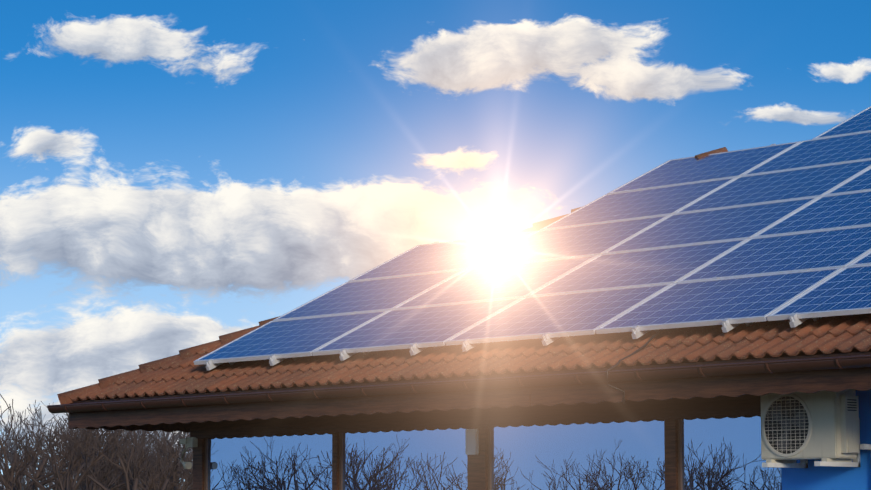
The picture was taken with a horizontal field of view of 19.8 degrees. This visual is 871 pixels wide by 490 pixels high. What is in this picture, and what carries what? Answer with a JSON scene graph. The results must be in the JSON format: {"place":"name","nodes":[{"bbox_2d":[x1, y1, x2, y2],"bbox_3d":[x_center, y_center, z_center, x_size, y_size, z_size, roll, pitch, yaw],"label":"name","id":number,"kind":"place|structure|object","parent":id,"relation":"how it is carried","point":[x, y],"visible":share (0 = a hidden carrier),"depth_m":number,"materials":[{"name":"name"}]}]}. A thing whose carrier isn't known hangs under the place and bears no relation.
{"place":"outdoors","nodes":[
{"label":"outdoors","id":0,"kind":"place"},
{"bbox_2d":[0,0,870,488],"label":"sky","id":1,"kind":"structure","parent":0,"point":[176,175],"materials":[{"name":"blue"}]},
{"bbox_2d":[458,208,539,287],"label":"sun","id":2,"kind":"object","parent":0,"point":[498,248],"visible":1,"depth_m":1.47,"materials":[{"name":"white"}]},
{"bbox_2d":[781,390,870,489],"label":"blue wall","id":3,"kind":"structure","parent":0,"point":[811,477],"depth_m":17.68,"materials":[{"name":"paint"}]},
{"bbox_2d":[760,389,870,467],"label":"ac unit","id":4,"kind":"object","parent":3,"relation":"attached to","point":[823,426],"depth_m":17.50,"materials":[{"name":"beige"}]},
{"bbox_3d":[1.363,1.144,18.898,0.972,0.216,12.960,6,-9,-42],"label":"soffit and lintel","id":5,"kind":"object","parent":3,"relation":"attached to","visible":0},
{"bbox_2d":[74,422,189,432],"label":"trim","id":6,"kind":"structure","parent":5,"relation":"attached to","point":[179,426],"depth_m":23.96,"materials":[{"name":"brown wood"}]},
{"bbox_2d":[69,386,530,428],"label":"fascia","id":7,"kind":"structure","parent":6,"relation":"attached to","point":[441,401],"depth_m":20.73,"materials":[{"name":"brown wood"}]},
{"bbox_2d":[47,355,870,413],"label":"gutter","id":8,"kind":"object","parent":7,"relation":"attached to","point":[845,362],"depth_m":18.92,"materials":[{"name":"brown metal"}]},
{"bbox_2d":[70,352,870,403],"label":"eave batten","id":9,"kind":"object","parent":7,"relation":"attached to","point":[548,373],"depth_m":19.07,"materials":[{"name":"brown wood"}]},
{"bbox_2d":[190,394,760,438],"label":"lintel trim","id":10,"kind":"structure","parent":5,"relation":"attached to","point":[722,406],"depth_m":20.33,"materials":[{"name":"brown wood"}]},
{"bbox_2d":[80,315,870,400],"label":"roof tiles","id":11,"kind":"object","parent":5,"relation":"on","point":[855,350],"depth_m":18.98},
{"bbox_2d":[57,147,727,403],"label":"ridge tiles","id":12,"kind":"object","parent":11,"relation":"on","point":[64,398],"depth_m":23.43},
{"bbox_2d":[69,223,870,400],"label":"roof tiles","id":13,"kind":"object","parent":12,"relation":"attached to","point":[664,346],"depth_m":19.36,"materials":[{"name":"orange tile"}]},
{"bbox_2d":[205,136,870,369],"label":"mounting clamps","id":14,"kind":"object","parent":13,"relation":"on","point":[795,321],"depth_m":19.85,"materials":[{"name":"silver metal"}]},
{"bbox_2d":[193,106,870,364],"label":"solar panels","id":15,"kind":"object","parent":14,"relation":"attached to","point":[750,252],"depth_m":21.00,"materials":[{"name":"blue glass"}]},
{"bbox_2d":[606,329,663,402],"bbox_3d":[1.539,0.833,18.332,0.034,0.679,0.838,-6,-9,44],"label":"panel cable","id":16,"kind":"object","parent":13,"relation":"attached to","point":[636,351],"depth_m":18.13,"materials":[{"name":"black plastic"}]},
{"bbox_2d":[530,367,870,406],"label":"fascia","id":17,"kind":"structure","parent":5,"relation":"attached to","point":[809,381],"depth_m":17.55,"materials":[{"name":"brown wood"}]},
{"label":"ground","id":18,"kind":"structure","parent":0,"visible":0},
{"bbox_2d":[0,404,65,487],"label":"bare tree","id":19,"kind":"object","parent":18,"relation":"on","point":[21,436],"depth_m":123.51,"materials":[{"name":"brown plant"}]},
{"bbox_2d":[0,400,67,489],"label":"bare tree","id":20,"kind":"object","parent":18,"relation":"on","point":[24,423],"depth_m":74.26,"materials":[{"name":"brown plant"}]},
{"bbox_2d":[0,430,79,489],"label":"bare tree","id":21,"kind":"object","parent":18,"relation":"on","point":[1,488],"depth_m":57.14,"materials":[{"name":"brown plant"}]},
{"bbox_2d":[0,403,102,475],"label":"bare tree","id":22,"kind":"object","parent":18,"relation":"on","point":[37,434],"depth_m":108.21,"materials":[{"name":"brown plant"}]},
{"bbox_2d":[1,404,109,489],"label":"bare tree","id":23,"kind":"object","parent":18,"relation":"on","point":[47,435],"depth_m":62.77,"materials":[{"name":"brown plant"}]},
{"bbox_2d":[9,412,108,489],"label":"bare tree","id":24,"kind":"object","parent":18,"relation":"on","point":[46,439],"depth_m":137.79,"materials":[{"name":"brown plant"}]},
{"bbox_2d":[0,415,123,489],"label":"bare tree","id":25,"kind":"object","parent":18,"relation":"on","point":[70,472],"depth_m":35.55,"materials":[{"name":"brown plant"}]},
{"bbox_2d":[0,394,128,489],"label":"bare tree","id":26,"kind":"object","parent":18,"relation":"on","point":[38,473],"depth_m":43.70,"materials":[{"name":"brown plant"}]},
{"bbox_2d":[25,404,120,485],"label":"bare tree","id":27,"kind":"object","parent":18,"relation":"on","point":[99,438],"depth_m":51.05,"materials":[{"name":"brown plant"}]},
{"bbox_2d":[1,429,151,489],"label":"bare tree","id":28,"kind":"object","parent":18,"relation":"on","point":[81,487],"depth_m":46.22,"materials":[{"name":"brown plant"}]},
{"bbox_2d":[9,431,152,485],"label":"bare tree","id":29,"kind":"object","parent":18,"relation":"on","point":[98,451],"depth_m":82.17,"materials":[{"name":"brown plant"}]},
{"bbox_2d":[27,417,141,489],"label":"bare tree","id":30,"kind":"object","parent":18,"relation":"on","point":[63,428],"depth_m":58.58,"materials":[{"name":"brown plant"}]},
{"bbox_2d":[0,418,178,489],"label":"bare tree","id":31,"kind":"object","parent":18,"relation":"on","point":[90,483],"depth_m":38.12,"materials":[{"name":"brown plant"}]},
{"bbox_2d":[12,423,168,489],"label":"bare tree","id":32,"kind":"object","parent":18,"relation":"on","point":[110,484],"depth_m":40.80,"materials":[{"name":"brown plant"}]},
{"bbox_2d":[4,430,181,489],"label":"bare tree","id":33,"kind":"object","parent":18,"relation":"on","point":[152,473],"depth_m":43.50,"materials":[{"name":"brown plant"}]},
{"bbox_2d":[51,416,154,489],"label":"bare tree","id":34,"kind":"object","parent":18,"relation":"on","point":[90,452],"depth_m":54.56,"materials":[{"name":"brown plant"}]},
{"bbox_2d":[42,419,169,488],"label":"bare tree","id":35,"kind":"object","parent":18,"relation":"on","point":[129,438],"depth_m":64.33,"materials":[{"name":"brown plant"}]},
{"bbox_2d":[56,426,183,489],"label":"bare tree","id":36,"kind":"object","parent":18,"relation":"on","point":[128,451],"depth_m":48.07,"materials":[{"name":"brown plant"}]},
{"bbox_2d":[66,429,192,489],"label":"bare tree","id":37,"kind":"object","parent":18,"relation":"on","point":[165,483],"depth_m":32.31,"materials":[{"name":"brown plant"}]},
{"bbox_2d":[102,429,159,482],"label":"bare tree","id":38,"kind":"object","parent":18,"relation":"on","point":[134,443],"depth_m":99.69,"materials":[{"name":"brown plant"}]},
{"bbox_2d":[78,430,192,487],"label":"bare tree","id":39,"kind":"object","parent":18,"relation":"on","point":[131,445],"depth_m":57.47,"materials":[{"name":"brown plant"}]},
{"bbox_2d":[84,431,192,489],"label":"bare tree","id":40,"kind":"object","parent":18,"relation":"on","point":[182,487],"depth_m":41.84,"materials":[{"name":"brown plant"}]},
{"bbox_2d":[92,432,192,489],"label":"bare tree","id":41,"kind":"object","parent":18,"relation":"on","point":[174,472],"depth_m":36.98,"materials":[{"name":"brown plant"}]},
{"bbox_2d":[99,431,192,488],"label":"bare tree","id":42,"kind":"object","parent":18,"relation":"on","point":[154,449],"depth_m":79.12,"materials":[{"name":"brown plant"}]},
{"bbox_2d":[127,431,192,488],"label":"bare tree","id":43,"kind":"object","parent":18,"relation":"on","point":[176,485],"depth_m":46.02,"materials":[{"name":"brown plant"}]},
{"bbox_2d":[139,430,192,488],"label":"bare tree","id":44,"kind":"object","parent":18,"relation":"on","point":[170,439],"depth_m":72.43,"materials":[{"name":"brown plant"}]},
{"bbox_2d":[148,431,188,487],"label":"bare tree","id":45,"kind":"object","parent":18,"relation":"on","point":[167,449],"depth_m":67.90,"materials":[{"name":"brown plant"}]},
{"bbox_2d":[193,418,677,489],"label":"veranda posts","id":46,"kind":"object","parent":18,"relation":"on","point":[477,472],"depth_m":20.44,"materials":[{"name":"brown wood"}]},
{"bbox_2d":[179,437,197,468],"bbox_3d":[-2.328,1.943,23.261,0.135,0.294,0.190,6,-9,-42],"label":"corner lamp","id":47,"kind":"object","parent":46,"relation":"attached to","point":[188,442],"depth_m":23.24,"materials":[{"name":"beige plastic"}]},
{"bbox_2d":[204,419,682,489],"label":"pane frames","id":48,"kind":"structure","parent":46,"relation":"attached to","point":[680,484],"depth_m":20.41,"materials":[{"name":"brown wood"}]},
{"bbox_2d":[465,429,478,454],"bbox_3d":[0.301,1.616,20.488,0.044,0.210,0.125,6,-9,-42],"label":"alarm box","id":49,"kind":"object","parent":46,"relation":"attached to","point":[472,441],"depth_m":20.45,"materials":[{"name":"white plastic"}]},
{"bbox_3d":[1.632,3.802,21.868,4.100,0.340,7.054,6,-9,-42],"label":"plinth wall","id":50,"kind":"object","parent":18,"relation":"on","visible":0},
{"bbox_2d":[208,415,781,489],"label":"glazing","id":51,"kind":"structure","parent":50,"relation":"on","point":[718,453],"depth_m":20.16,"materials":[{"name":"glass"}]}
]}

